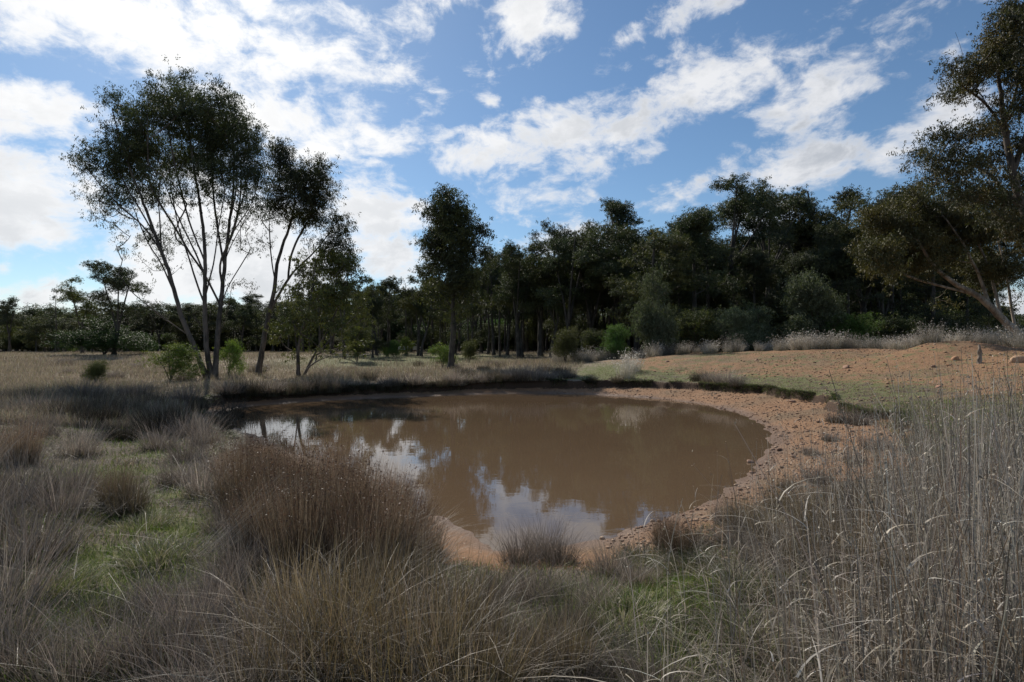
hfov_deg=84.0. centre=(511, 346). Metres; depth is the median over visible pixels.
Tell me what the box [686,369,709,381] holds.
grass tussock
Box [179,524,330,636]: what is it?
grass tussock
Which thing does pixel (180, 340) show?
bush
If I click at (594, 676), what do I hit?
grass tussock
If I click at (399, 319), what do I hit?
gum tree
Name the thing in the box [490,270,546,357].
gum tree
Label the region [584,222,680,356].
gum tree
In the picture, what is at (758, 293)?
gum tree
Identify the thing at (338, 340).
bush
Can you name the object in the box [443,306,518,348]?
bush
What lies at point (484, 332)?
gum tree
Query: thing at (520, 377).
grass tussock
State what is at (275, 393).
grass tussock
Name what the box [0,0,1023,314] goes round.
sky
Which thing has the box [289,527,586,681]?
rush clump
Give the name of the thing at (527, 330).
gum tree
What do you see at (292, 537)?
rush clump
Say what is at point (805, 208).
gum tree
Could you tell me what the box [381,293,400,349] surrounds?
gum tree
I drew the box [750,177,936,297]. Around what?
gum tree
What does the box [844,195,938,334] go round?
gum tree
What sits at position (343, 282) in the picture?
gum tree
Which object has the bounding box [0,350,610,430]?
dry grass
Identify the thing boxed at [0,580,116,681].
grass tussock
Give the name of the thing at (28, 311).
bush
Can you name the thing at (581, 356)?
grass tussock
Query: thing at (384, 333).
bush
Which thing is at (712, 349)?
grass tussock
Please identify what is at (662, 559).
grass tussock
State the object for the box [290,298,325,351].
gum tree
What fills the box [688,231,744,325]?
gum tree
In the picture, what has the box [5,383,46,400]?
grass tussock
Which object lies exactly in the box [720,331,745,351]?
grass tussock
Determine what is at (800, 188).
gum tree
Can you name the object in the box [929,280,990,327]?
gum tree
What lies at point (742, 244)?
gum tree
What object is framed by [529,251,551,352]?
gum tree
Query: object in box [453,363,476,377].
grass tussock
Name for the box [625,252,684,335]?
gum tree
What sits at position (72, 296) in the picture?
gum tree
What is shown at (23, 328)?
gum tree
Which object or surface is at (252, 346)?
bush
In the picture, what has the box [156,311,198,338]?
gum tree
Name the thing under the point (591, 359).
grass tussock
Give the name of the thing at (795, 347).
grass tussock
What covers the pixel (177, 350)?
bush
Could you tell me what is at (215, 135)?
gum tree
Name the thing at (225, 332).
bush
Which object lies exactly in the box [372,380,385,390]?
grass tussock
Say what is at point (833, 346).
grass tussock
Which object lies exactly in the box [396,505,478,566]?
rush clump
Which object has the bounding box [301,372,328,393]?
grass tussock
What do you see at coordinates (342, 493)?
rush clump
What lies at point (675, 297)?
gum tree
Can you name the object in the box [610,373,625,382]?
grass tussock
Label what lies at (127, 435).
grass tussock
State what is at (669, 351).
grass tussock
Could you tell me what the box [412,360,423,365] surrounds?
grass tussock
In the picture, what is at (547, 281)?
gum tree
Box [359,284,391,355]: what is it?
gum tree
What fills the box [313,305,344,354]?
gum tree
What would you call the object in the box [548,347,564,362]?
grass tussock
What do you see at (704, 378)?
grass tussock
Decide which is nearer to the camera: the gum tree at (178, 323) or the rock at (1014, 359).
the rock at (1014, 359)
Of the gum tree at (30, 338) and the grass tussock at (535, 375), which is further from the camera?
the gum tree at (30, 338)
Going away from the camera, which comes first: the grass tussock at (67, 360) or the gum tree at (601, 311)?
the grass tussock at (67, 360)
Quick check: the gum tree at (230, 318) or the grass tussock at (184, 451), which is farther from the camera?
the gum tree at (230, 318)
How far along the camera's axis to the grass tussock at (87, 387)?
17.44 m
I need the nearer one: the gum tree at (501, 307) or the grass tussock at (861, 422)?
the grass tussock at (861, 422)
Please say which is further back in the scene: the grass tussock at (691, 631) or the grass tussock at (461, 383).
the grass tussock at (461, 383)
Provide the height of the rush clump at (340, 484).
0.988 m
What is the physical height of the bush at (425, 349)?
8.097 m
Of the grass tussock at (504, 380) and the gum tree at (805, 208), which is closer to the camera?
the grass tussock at (504, 380)
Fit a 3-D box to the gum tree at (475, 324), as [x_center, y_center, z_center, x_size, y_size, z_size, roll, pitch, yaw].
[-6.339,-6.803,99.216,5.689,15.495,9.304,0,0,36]
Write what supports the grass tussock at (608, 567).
on the ground at (874, 365)
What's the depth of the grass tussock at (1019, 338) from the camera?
24.96 m
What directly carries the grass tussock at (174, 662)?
on the ground at (874, 365)
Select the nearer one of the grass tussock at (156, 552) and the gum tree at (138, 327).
the grass tussock at (156, 552)
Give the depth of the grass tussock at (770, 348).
37.22 m
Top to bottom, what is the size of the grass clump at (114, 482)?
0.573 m
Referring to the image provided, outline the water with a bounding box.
[231,393,773,550]
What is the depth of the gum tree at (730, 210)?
54.97 m
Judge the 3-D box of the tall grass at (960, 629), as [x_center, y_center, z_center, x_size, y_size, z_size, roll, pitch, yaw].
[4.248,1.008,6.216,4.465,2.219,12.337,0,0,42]
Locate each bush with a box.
[0,333,22,350]
[11,305,67,350]
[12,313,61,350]
[14,330,42,351]
[15,302,77,350]
[37,338,61,351]
[38,315,162,354]
[57,339,76,351]
[81,358,111,382]
[128,332,157,352]
[135,341,209,379]
[147,332,176,350]
[172,334,187,349]
[184,321,240,350]
[186,333,203,350]
[211,338,249,375]
[224,323,253,347]
[246,335,271,351]
[268,330,289,350]
[278,334,313,350]
[307,337,327,349]
[308,323,350,348]
[324,335,345,350]
[344,322,374,362]
[366,328,382,350]
[375,321,401,348]
[376,326,407,339]
[378,346,389,356]
[384,339,401,356]
[392,316,439,350]
[399,336,415,355]
[404,316,434,350]
[426,342,459,366]
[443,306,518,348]
[444,318,511,349]
[460,338,480,362]
[477,317,514,350]
[477,321,514,350]
[495,341,511,349]
[496,309,531,349]
[501,321,529,349]
[520,323,549,348]
[531,336,556,350]
[549,325,582,361]
[578,327,611,358]
[595,322,633,356]
[598,320,626,351]
[623,264,679,353]
[625,335,648,352]
[661,302,691,350]
[674,304,725,349]
[697,307,729,350]
[712,303,754,352]
[726,310,793,348]
[732,299,784,350]
[744,308,789,348]
[770,266,858,348]
[772,307,827,350]
[821,310,885,346]
[852,307,895,319]
[863,311,933,344]
[866,299,920,316]
[896,302,972,325]
[916,322,974,341]
[945,309,994,334]
[987,313,1023,327]
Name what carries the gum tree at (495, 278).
on the ground at (874, 365)
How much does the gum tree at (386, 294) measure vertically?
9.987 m
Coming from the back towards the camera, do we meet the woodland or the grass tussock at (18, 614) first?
the woodland
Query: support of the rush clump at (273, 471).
on the ground at (874, 365)
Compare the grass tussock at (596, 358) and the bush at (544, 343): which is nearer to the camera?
the grass tussock at (596, 358)
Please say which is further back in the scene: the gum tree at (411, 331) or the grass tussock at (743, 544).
the gum tree at (411, 331)
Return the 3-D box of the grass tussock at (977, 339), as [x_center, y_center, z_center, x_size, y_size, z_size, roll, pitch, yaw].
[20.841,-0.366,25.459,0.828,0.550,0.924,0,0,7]
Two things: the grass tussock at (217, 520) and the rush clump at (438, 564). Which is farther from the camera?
the grass tussock at (217, 520)
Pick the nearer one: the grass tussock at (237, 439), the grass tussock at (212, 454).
the grass tussock at (212, 454)
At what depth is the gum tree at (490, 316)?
84.33 m
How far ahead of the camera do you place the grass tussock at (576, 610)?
3.35 m
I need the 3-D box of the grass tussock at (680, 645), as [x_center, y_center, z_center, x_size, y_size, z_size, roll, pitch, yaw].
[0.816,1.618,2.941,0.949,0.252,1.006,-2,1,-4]
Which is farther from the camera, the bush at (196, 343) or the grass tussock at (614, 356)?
the bush at (196, 343)
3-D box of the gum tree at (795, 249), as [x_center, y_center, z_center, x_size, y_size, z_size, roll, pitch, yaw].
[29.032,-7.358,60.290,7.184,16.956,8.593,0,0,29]
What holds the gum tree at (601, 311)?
on the ground at (874, 365)
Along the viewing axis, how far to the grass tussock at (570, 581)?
4.05 m
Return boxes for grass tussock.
[0,389,17,403]
[0,393,45,415]
[0,395,72,448]
[0,418,38,479]
[0,426,106,505]
[0,437,70,537]
[0,448,129,518]
[0,464,123,569]
[0,488,123,616]
[0,521,96,651]
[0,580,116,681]
[0,596,158,681]
[1,610,103,661]
[2,395,80,437]
[3,384,75,410]
[4,552,123,606]
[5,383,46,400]
[17,565,204,681]
[26,443,115,491]
[26,578,150,633]
[28,390,100,421]
[32,558,254,681]
[40,414,121,456]
[45,376,109,397]
[51,355,75,363]
[52,584,274,681]
[61,368,77,373]
[72,384,125,412]
[72,395,128,425]
[87,391,148,415]
[89,492,160,511]
[90,505,196,533]
[92,545,222,623]
[97,417,146,441]
[98,572,375,681]
[99,528,213,575]
[100,368,129,378]
[102,553,297,681]
[106,376,165,396]
[112,535,282,643]
[115,384,172,404]
[121,392,198,432]
[128,360,146,366]
[128,413,204,450]
[132,396,188,416]
[140,414,223,463]
[140,446,222,486]
[150,446,252,499]
[152,404,219,436]
[152,527,275,614]
[160,430,264,473]
[163,381,206,401]
[165,502,301,590]
[168,372,195,380]
[173,411,242,443]
[174,486,244,536]
[175,388,213,411]
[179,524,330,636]
[194,402,242,430]
[204,375,251,394]
[209,583,265,622]
[210,394,249,418]
[210,423,269,452]
[216,387,238,397]
[225,375,254,396]
[240,375,271,395]
[246,365,269,373]
[249,374,287,392]
[264,380,283,396]
[271,377,306,394]
[290,381,314,394]
[295,376,322,390]
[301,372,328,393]
[312,366,340,374]
[317,374,346,392]
[325,376,352,388]
[339,381,356,391]
[355,381,371,389]
[357,368,379,380]
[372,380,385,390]
[373,373,407,386]
[387,373,404,390]
[400,372,428,384]
[403,379,418,387]
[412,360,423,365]
[413,574,555,666]
[419,379,432,386]
[428,375,449,386]
[439,366,474,385]
[442,374,462,381]
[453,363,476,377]
[464,376,482,382]
[465,552,547,604]
[471,371,498,382]
[476,364,489,369]
[478,513,561,567]
[480,363,505,381]
[490,536,590,606]
[490,581,582,669]
[499,560,621,643]
[500,362,536,381]
[501,370,512,381]
[503,503,600,560]
[504,372,518,381]
[517,359,550,380]
[517,513,594,567]
[524,570,604,609]
[524,610,640,681]
[538,362,554,371]
[540,368,559,376]
[545,371,555,378]
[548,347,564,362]
[548,600,650,672]
[550,363,573,372]
[554,368,578,377]
[555,555,634,610]
[559,578,689,644]
[569,615,666,681]
[570,350,585,361]
[571,525,645,577]
[576,348,593,360]
[582,349,596,362]
[586,376,598,381]
[588,345,609,360]
[590,609,747,681]
[594,611,755,681]
[596,351,610,360]
[604,537,665,567]
[606,351,617,359]
[607,351,642,379]
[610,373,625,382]
[610,545,676,587]
[621,348,645,372]
[633,348,646,357]
[633,600,758,675]
[641,341,661,356]
[644,544,712,572]
[646,341,667,356]
[657,539,752,579]
[658,339,679,354]
[659,345,672,355]
[673,342,689,353]
[675,506,725,547]
[678,340,694,353]
[679,597,812,665]
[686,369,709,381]
[687,561,785,604]
[696,338,719,353]
[696,368,726,382]
[704,339,720,352]
[705,493,732,525]
[705,502,762,547]
[709,366,746,383]
[713,518,788,565]
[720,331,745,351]
[721,343,733,352]
[724,376,754,386]
[737,340,747,351]
[753,340,767,350]
[755,337,776,350]
[769,334,792,350]
[775,475,803,489]
[786,332,806,349]
[790,327,814,349]
[797,332,823,349]
[797,468,836,485]
[798,443,821,455]
[801,330,831,348]
[816,430,843,441]
[819,329,850,348]
[819,331,838,348]
[822,410,852,422]
[831,404,872,423]
[836,333,855,348]
[837,449,879,463]
[843,331,867,348]
[847,414,877,425]
[852,335,870,348]
[853,431,895,450]
[861,332,889,348]
[864,337,886,348]
[881,337,896,348]
[882,335,908,349]
[891,331,922,349]
[896,331,925,348]
[911,318,948,344]
[943,330,966,340]
[947,323,987,340]
[968,334,984,342]
[969,323,1009,342]
[974,330,1012,344]
[975,327,1001,343]
[990,319,1023,346]
[1005,332,1023,347]
[1006,329,1023,346]
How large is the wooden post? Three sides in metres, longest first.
0.831 x 0.199 x 0.172 m
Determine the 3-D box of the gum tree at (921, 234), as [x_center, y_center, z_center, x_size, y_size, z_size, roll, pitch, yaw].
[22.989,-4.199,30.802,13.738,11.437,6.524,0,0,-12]
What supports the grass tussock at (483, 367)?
on the ground at (874, 365)
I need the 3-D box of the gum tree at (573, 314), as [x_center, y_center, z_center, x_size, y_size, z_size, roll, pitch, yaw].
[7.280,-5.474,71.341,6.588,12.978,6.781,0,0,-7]
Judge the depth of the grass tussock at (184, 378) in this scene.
27.98 m
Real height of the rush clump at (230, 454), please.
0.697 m
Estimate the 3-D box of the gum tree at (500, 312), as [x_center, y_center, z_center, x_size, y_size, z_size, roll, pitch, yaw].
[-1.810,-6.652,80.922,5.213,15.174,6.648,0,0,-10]
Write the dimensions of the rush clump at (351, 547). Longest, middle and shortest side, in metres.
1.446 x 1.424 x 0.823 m
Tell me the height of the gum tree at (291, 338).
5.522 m
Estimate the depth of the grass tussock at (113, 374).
29.87 m
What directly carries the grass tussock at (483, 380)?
on the ground at (874, 365)
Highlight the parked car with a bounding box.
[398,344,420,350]
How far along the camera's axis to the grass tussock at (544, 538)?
5.64 m
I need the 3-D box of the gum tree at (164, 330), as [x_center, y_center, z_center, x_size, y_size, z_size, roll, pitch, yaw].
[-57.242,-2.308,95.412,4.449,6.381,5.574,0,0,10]
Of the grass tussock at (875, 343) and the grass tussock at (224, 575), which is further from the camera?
the grass tussock at (875, 343)
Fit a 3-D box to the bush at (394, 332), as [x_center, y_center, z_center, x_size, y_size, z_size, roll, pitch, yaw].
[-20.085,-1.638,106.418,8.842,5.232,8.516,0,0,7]
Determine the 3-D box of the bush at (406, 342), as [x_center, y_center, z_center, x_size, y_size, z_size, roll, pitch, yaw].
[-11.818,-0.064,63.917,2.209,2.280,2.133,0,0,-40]
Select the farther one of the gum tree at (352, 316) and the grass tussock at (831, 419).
the gum tree at (352, 316)
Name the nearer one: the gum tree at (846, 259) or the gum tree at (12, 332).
the gum tree at (846, 259)
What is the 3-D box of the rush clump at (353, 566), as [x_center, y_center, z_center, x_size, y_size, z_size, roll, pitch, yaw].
[-1.001,1.448,3.659,1.440,0.609,1.444,1,-1,3]
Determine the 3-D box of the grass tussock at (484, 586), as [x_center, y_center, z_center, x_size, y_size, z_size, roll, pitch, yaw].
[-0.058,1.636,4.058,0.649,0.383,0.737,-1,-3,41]
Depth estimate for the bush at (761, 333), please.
39.51 m
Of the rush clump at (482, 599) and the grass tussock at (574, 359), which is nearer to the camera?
the rush clump at (482, 599)
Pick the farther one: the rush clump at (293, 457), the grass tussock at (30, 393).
the grass tussock at (30, 393)
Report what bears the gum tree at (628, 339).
on the ground at (874, 365)
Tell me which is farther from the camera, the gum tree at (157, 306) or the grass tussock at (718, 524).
the gum tree at (157, 306)
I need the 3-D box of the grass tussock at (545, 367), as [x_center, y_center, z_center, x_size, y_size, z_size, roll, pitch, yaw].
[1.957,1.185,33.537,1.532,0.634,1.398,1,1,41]
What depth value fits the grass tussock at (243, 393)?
21.51 m
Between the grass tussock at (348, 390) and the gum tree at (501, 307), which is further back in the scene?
the gum tree at (501, 307)
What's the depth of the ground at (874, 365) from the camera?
18.92 m
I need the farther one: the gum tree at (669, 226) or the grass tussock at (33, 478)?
the gum tree at (669, 226)
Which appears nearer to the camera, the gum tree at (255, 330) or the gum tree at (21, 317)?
the gum tree at (255, 330)
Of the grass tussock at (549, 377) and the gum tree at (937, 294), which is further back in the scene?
the gum tree at (937, 294)
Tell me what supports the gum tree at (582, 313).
on the ground at (874, 365)
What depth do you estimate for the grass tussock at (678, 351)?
39.37 m
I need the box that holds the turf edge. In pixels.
[192,377,930,455]
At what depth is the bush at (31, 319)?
108.19 m
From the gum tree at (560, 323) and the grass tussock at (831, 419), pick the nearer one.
the grass tussock at (831, 419)
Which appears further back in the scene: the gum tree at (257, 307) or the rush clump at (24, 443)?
the gum tree at (257, 307)
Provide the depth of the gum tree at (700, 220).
47.92 m
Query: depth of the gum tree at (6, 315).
81.55 m
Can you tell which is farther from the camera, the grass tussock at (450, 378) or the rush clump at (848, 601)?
the grass tussock at (450, 378)
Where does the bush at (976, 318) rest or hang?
on the ground at (874, 365)
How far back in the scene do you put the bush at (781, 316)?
59.88 m
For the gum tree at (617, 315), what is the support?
on the ground at (874, 365)
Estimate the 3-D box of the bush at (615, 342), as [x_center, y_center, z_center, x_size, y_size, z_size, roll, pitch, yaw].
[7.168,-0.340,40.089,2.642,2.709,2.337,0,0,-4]
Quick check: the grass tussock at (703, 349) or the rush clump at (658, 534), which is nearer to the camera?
the rush clump at (658, 534)
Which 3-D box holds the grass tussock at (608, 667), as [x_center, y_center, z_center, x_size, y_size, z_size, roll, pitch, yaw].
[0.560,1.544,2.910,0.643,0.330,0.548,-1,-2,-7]
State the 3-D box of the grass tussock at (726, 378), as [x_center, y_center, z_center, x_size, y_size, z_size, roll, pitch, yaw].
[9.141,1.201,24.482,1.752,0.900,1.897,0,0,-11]
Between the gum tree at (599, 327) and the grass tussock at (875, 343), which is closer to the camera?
the grass tussock at (875, 343)
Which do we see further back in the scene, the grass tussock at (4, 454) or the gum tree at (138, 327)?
the gum tree at (138, 327)
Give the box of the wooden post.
[976,344,981,363]
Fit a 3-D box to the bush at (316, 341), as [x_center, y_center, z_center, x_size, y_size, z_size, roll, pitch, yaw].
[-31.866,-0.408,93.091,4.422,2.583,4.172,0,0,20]
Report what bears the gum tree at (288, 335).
on the ground at (874, 365)
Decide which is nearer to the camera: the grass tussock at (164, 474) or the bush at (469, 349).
the grass tussock at (164, 474)
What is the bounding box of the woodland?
[1,293,1023,349]
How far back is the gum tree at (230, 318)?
91.72 m
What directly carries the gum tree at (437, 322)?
on the ground at (874, 365)
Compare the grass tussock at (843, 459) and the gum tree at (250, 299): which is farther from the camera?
the gum tree at (250, 299)
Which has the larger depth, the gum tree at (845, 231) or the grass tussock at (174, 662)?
the gum tree at (845, 231)
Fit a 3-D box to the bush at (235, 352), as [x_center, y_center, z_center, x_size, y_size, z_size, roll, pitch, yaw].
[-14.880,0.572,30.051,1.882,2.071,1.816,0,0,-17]
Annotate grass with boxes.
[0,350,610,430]
[0,389,1023,681]
[516,349,1023,459]
[526,341,1023,681]
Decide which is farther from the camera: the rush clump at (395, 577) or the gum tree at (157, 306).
the gum tree at (157, 306)
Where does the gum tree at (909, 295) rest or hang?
on the ground at (874, 365)
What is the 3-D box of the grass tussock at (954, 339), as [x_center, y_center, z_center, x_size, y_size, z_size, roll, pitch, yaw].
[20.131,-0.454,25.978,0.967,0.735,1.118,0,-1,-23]
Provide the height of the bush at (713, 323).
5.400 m
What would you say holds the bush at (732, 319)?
on the ground at (874, 365)
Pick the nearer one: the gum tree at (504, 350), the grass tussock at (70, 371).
the grass tussock at (70, 371)
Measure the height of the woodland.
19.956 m
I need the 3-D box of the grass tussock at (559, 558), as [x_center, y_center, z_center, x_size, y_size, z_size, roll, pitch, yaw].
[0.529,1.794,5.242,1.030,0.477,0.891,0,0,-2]
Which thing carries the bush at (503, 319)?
on the ground at (874, 365)
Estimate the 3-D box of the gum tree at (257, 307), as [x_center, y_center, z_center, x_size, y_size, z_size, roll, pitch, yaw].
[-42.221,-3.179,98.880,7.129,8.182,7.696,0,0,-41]
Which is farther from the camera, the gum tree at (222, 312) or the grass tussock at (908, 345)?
the gum tree at (222, 312)
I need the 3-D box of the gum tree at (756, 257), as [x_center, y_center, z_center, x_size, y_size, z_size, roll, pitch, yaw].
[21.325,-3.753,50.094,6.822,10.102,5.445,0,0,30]
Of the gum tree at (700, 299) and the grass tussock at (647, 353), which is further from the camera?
the gum tree at (700, 299)
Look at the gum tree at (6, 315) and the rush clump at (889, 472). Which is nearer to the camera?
the rush clump at (889, 472)
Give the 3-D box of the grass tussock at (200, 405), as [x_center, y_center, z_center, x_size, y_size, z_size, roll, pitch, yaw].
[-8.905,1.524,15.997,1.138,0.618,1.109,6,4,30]
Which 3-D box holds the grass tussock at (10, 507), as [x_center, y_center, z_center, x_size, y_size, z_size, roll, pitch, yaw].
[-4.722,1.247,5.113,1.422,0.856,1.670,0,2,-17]
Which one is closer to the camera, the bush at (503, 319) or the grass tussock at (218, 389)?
the grass tussock at (218, 389)
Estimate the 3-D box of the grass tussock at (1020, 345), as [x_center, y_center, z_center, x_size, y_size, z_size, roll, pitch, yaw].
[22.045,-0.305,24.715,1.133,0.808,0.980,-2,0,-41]
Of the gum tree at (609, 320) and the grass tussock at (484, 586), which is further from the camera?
the gum tree at (609, 320)
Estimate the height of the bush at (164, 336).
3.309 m
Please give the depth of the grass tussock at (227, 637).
3.01 m
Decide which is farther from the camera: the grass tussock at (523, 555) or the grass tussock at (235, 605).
the grass tussock at (523, 555)
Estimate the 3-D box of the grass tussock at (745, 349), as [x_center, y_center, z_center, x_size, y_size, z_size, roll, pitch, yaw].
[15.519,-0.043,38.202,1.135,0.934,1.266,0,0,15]
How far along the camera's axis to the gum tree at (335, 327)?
75.48 m
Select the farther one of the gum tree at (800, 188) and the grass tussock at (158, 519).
the gum tree at (800, 188)
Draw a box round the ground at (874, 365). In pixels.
[0,341,1023,681]
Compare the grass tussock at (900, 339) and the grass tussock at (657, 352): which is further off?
the grass tussock at (657, 352)
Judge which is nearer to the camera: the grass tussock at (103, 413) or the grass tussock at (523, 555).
the grass tussock at (523, 555)
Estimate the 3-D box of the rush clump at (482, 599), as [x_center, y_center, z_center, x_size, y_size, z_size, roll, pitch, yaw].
[-0.240,1.417,3.270,1.139,0.542,1.354,0,0,31]
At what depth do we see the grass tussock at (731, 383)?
23.02 m
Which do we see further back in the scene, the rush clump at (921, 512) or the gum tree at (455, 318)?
the gum tree at (455, 318)
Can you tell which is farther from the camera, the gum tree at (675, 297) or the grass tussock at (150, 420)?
the gum tree at (675, 297)
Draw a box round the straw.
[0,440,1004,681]
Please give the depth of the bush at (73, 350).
79.91 m
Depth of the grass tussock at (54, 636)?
3.12 m
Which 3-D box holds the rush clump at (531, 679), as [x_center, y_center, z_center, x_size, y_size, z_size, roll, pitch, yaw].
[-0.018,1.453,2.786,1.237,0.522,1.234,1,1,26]
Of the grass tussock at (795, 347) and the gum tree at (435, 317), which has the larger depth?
the gum tree at (435, 317)
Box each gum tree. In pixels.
[0,295,22,351]
[0,314,26,331]
[0,321,20,351]
[13,318,37,351]
[16,320,48,351]
[23,313,57,318]
[26,316,67,351]
[32,288,69,351]
[33,318,77,351]
[54,275,101,353]
[60,54,281,378]
[64,312,75,320]
[71,316,101,351]
[73,311,105,351]
[75,259,151,354]
[83,309,130,351]
[102,301,158,351]
[126,300,177,350]
[128,315,154,334]
[135,307,173,351]
[139,314,169,351]
[153,314,174,345]
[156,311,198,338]
[165,315,197,349]
[166,302,211,351]
[182,300,228,333]
[191,311,224,333]
[192,303,223,324]
[207,302,238,323]
[211,295,237,342]
[222,309,239,339]
[224,296,258,349]
[232,310,278,351]
[237,293,275,350]
[243,125,364,374]
[247,302,275,350]
[253,305,285,332]
[260,304,282,350]
[262,241,378,376]
[274,302,316,351]
[277,301,298,351]
[289,326,304,346]
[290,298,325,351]
[302,310,317,351]
[306,282,327,352]
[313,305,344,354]
[320,291,352,352]
[322,266,352,358]
[330,294,373,355]
[353,274,383,356]
[356,297,390,357]
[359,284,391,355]
[371,299,395,351]
[375,285,387,352]
[379,275,404,341]
[379,280,398,348]
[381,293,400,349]
[384,295,398,342]
[393,275,419,352]
[393,290,429,352]
[397,292,416,350]
[398,273,438,355]
[408,182,496,369]
[409,284,444,356]
[417,279,449,349]
[421,301,462,348]
[435,280,447,347]
[446,271,457,352]
[446,277,462,351]
[458,301,477,350]
[461,274,502,352]
[463,267,490,341]
[470,258,500,353]
[481,246,503,355]
[482,290,494,350]
[485,286,498,351]
[486,245,510,351]
[490,239,543,357]
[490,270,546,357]
[490,285,509,356]
[494,257,534,354]
[499,268,516,351]
[501,264,505,351]
[510,270,537,352]
[515,237,573,356]
[519,301,563,352]
[521,227,613,356]
[522,257,535,351]
[525,217,568,355]
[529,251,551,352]
[529,304,550,350]
[537,238,567,354]
[540,274,575,357]
[542,229,598,341]
[545,300,581,327]
[545,309,548,351]
[551,225,642,354]
[555,265,582,352]
[563,268,610,352]
[574,285,605,330]
[575,196,663,355]
[575,257,629,328]
[579,311,585,351]
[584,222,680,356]
[591,304,608,318]
[599,224,713,347]
[599,303,625,326]
[608,296,624,324]
[609,249,656,354]
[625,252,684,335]
[647,204,746,352]
[661,262,699,350]
[665,221,696,274]
[666,277,702,348]
[669,260,725,313]
[675,172,785,337]
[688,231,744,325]
[691,259,731,312]
[699,241,763,351]
[717,238,729,273]
[719,246,789,347]
[720,232,765,310]
[720,272,774,316]
[722,175,819,347]
[735,236,779,304]
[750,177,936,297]
[751,192,823,276]
[759,184,814,308]
[765,217,857,328]
[765,251,827,349]
[800,192,884,327]
[817,239,892,337]
[830,227,936,324]
[843,174,1023,334]
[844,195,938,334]
[849,277,903,317]
[886,0,1023,258]
[886,252,981,339]
[894,274,916,310]
[916,272,940,305]
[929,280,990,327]
[936,260,1009,341]
[939,278,962,314]
[970,283,1007,329]
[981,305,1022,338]
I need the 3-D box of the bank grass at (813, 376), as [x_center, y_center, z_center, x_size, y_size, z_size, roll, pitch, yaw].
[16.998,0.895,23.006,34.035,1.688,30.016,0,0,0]
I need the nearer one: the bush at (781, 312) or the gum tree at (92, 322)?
the bush at (781, 312)
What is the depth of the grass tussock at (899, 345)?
30.68 m
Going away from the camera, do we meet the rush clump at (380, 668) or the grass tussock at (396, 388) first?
the rush clump at (380, 668)
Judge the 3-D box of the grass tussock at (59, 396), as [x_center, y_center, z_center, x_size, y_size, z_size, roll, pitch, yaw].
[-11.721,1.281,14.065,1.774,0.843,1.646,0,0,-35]
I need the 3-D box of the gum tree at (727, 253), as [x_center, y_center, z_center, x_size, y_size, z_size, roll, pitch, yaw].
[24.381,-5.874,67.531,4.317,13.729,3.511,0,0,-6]
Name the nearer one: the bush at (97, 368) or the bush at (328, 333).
the bush at (97, 368)
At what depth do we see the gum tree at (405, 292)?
68.67 m
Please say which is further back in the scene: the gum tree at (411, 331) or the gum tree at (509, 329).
the gum tree at (411, 331)
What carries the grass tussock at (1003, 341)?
on the ground at (874, 365)
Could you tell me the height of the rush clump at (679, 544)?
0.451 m
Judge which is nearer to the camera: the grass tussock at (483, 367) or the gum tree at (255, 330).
the grass tussock at (483, 367)
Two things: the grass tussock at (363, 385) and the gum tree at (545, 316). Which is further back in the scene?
the gum tree at (545, 316)
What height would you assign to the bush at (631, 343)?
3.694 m
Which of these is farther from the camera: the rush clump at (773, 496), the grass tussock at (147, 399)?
the grass tussock at (147, 399)
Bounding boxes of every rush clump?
[0,409,77,465]
[70,463,173,518]
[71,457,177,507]
[122,560,415,681]
[158,425,298,522]
[162,519,384,672]
[169,517,466,681]
[170,465,307,566]
[177,543,466,681]
[182,423,382,536]
[188,433,266,484]
[190,420,317,483]
[191,445,400,595]
[221,546,555,681]
[225,439,421,571]
[261,436,338,492]
[263,454,482,572]
[267,520,455,620]
[268,430,363,505]
[269,510,498,681]
[280,477,431,583]
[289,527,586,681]
[292,430,374,497]
[307,445,403,517]
[322,570,597,681]
[339,454,432,518]
[350,520,482,603]
[380,466,437,503]
[380,473,469,544]
[395,544,579,655]
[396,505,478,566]
[399,588,628,681]
[486,580,664,681]
[624,507,711,567]
[633,506,696,547]
[692,479,781,529]
[712,495,801,548]
[738,472,861,534]
[743,515,838,573]
[744,467,807,513]
[760,487,913,563]
[771,562,893,632]
[796,505,940,597]
[813,468,880,514]
[828,523,990,618]
[829,477,921,547]
[863,452,909,488]
[878,475,963,533]
[901,513,1016,591]
[929,445,986,486]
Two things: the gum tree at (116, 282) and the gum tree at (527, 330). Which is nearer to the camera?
the gum tree at (116, 282)
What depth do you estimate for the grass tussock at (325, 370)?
32.27 m
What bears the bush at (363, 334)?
on the ground at (874, 365)
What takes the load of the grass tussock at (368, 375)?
on the ground at (874, 365)
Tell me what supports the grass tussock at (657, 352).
on the ground at (874, 365)
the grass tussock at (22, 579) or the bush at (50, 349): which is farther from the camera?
the bush at (50, 349)
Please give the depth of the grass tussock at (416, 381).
25.82 m
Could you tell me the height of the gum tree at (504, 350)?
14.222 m
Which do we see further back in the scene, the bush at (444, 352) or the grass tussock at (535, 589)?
the bush at (444, 352)
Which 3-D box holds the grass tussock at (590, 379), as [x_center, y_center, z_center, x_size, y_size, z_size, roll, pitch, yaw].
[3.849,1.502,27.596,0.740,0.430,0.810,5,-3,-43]
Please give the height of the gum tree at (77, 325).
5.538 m
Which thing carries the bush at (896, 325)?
on the ground at (874, 365)
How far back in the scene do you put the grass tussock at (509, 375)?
27.66 m
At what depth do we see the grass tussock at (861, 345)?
33.68 m
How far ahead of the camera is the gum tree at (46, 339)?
84.37 m
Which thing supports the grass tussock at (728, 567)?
on the ground at (874, 365)
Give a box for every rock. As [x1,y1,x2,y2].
[951,356,959,360]
[1009,355,1023,362]

